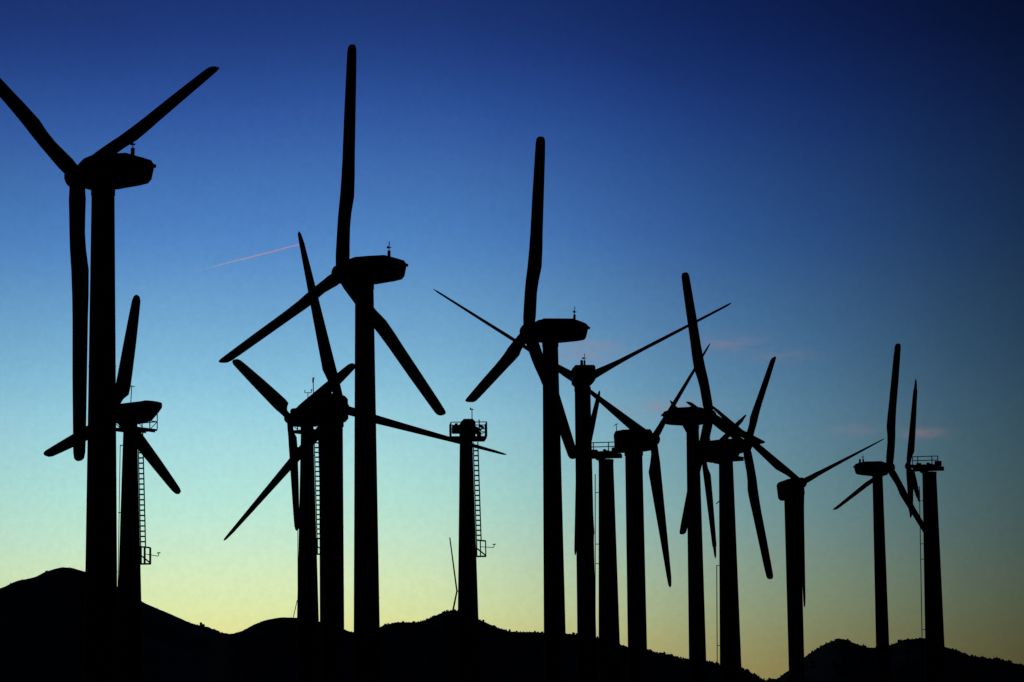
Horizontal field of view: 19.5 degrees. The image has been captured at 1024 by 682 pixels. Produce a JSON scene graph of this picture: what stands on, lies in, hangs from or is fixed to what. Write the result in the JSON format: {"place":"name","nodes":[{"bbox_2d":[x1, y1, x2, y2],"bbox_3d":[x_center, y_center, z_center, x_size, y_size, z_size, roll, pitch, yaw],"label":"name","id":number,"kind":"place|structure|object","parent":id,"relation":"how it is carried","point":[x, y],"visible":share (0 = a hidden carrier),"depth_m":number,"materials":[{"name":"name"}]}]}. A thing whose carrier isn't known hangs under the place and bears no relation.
{"place":"outdoors","nodes":[
{"label":"outdoors","id":0,"kind":"place"},
{"bbox_2d":[0,567,1023,681],"bbox_3d":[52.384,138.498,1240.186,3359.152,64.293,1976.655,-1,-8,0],"label":"hills","id":1,"kind":"structure","parent":0,"point":[184,648],"depth_m":1006.09,"materials":[{"name":"black"}]},
{"bbox_2d":[1,567,1023,681],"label":"scrub","id":2,"kind":"object","parent":1,"relation":"on","point":[811,666],"visible":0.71,"depth_m":1098.19,"materials":[{"name":"black plant"}]},
{"bbox_2d":[0,0,1023,679],"label":"sky","id":3,"kind":"structure","parent":0,"point":[846,176],"materials":[{"name":"blue"}]},
{"bbox_3d":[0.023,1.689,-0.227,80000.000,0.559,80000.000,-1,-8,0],"label":"ground","id":4,"kind":"structure","parent":0,"visible":0},
{"bbox_2d":[0,66,218,681],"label":"wind turbine","id":5,"kind":"object","parent":4,"relation":"on","point":[104,173],"visible":1,"depth_m":124.09,"materials":[{"name":"paint"}]},
{"bbox_2d":[44,295,180,681],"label":"wind turbine","id":6,"kind":"object","parent":4,"relation":"on","point":[130,415],"visible":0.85,"depth_m":215.76,"materials":[{"name":"paint"}]},
{"bbox_2d":[232,359,354,681],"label":"wind turbine","id":7,"kind":"object","parent":4,"relation":"on","point":[305,510],"visible":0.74,"depth_m":235.36,"materials":[{"name":"paint"}]},
{"bbox_2d":[219,44,445,681],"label":"wind turbine","id":8,"kind":"object","parent":4,"relation":"on","point":[357,278],"visible":1,"depth_m":151.87,"materials":[{"name":"paint"}]},
{"bbox_2d":[224,231,506,681],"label":"wind turbine","id":9,"kind":"object","parent":4,"relation":"on","point":[330,412],"visible":0.97,"depth_m":188.19,"materials":[{"name":"paint"}]},
{"bbox_2d":[449,537,457,681],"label":"leaning pole","id":10,"kind":"object","parent":4,"relation":"on","point":[451,653],"visible":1,"depth_m":227.37,"materials":[{"name":"metal"}]},
{"bbox_2d":[449,408,495,681],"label":"rotorless turbine tower","id":11,"kind":"structure","parent":4,"relation":"on","point":[468,649],"depth_m":226.37,"materials":[{"name":"metal"}]},
{"bbox_2d":[465,136,589,681],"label":"wind turbine","id":12,"kind":"object","parent":4,"relation":"on","point":[549,334],"visible":1,"depth_m":175.34,"materials":[{"name":"paint"}]},
{"bbox_2d":[433,289,730,681],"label":"wind turbine","id":13,"kind":"object","parent":4,"relation":"on","point":[581,377],"visible":0.94,"depth_m":203.02,"materials":[{"name":"paint"}]},
{"bbox_2d":[591,390,621,681],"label":"wind turbine","id":14,"kind":"object","parent":4,"relation":"on","point":[609,655],"visible":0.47,"depth_m":288.66,"materials":[{"name":"paint"}]},
{"bbox_2d":[591,344,709,681],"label":"wind turbine","id":15,"kind":"object","parent":4,"relation":"on","point":[634,441],"visible":0.97,"depth_m":237.68,"materials":[{"name":"paint"}]},
{"bbox_2d":[670,400,745,681],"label":"wind turbine","id":16,"kind":"object","parent":4,"relation":"on","point":[707,479],"visible":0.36,"depth_m":296.01,"materials":[{"name":"paint"}]},
{"bbox_2d":[661,272,764,681],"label":"wind turbine","id":17,"kind":"object","parent":4,"relation":"on","point":[693,418],"visible":0.99,"depth_m":225.43,"materials":[{"name":"paint"}]},
{"bbox_2d":[686,356,775,681],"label":"wind turbine","id":18,"kind":"object","parent":4,"relation":"on","point":[725,450],"visible":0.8,"depth_m":259.63,"materials":[{"name":"paint"}]},
{"bbox_2d":[713,406,884,681],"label":"wind turbine","id":19,"kind":"object","parent":4,"relation":"on","point":[791,492],"visible":0.92,"depth_m":281.34,"materials":[{"name":"paint"}]},
{"bbox_2d":[833,343,938,681],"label":"wind turbine","id":20,"kind":"object","parent":4,"relation":"on","point":[877,471],"visible":1,"depth_m":282.90,"materials":[{"name":"paint"}]},
{"bbox_2d":[905,379,945,681],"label":"wind turbine","id":21,"kind":"object","parent":4,"relation":"on","point":[935,650],"visible":0.98,"depth_m":310.54,"materials":[{"name":"paint"}]}
]}

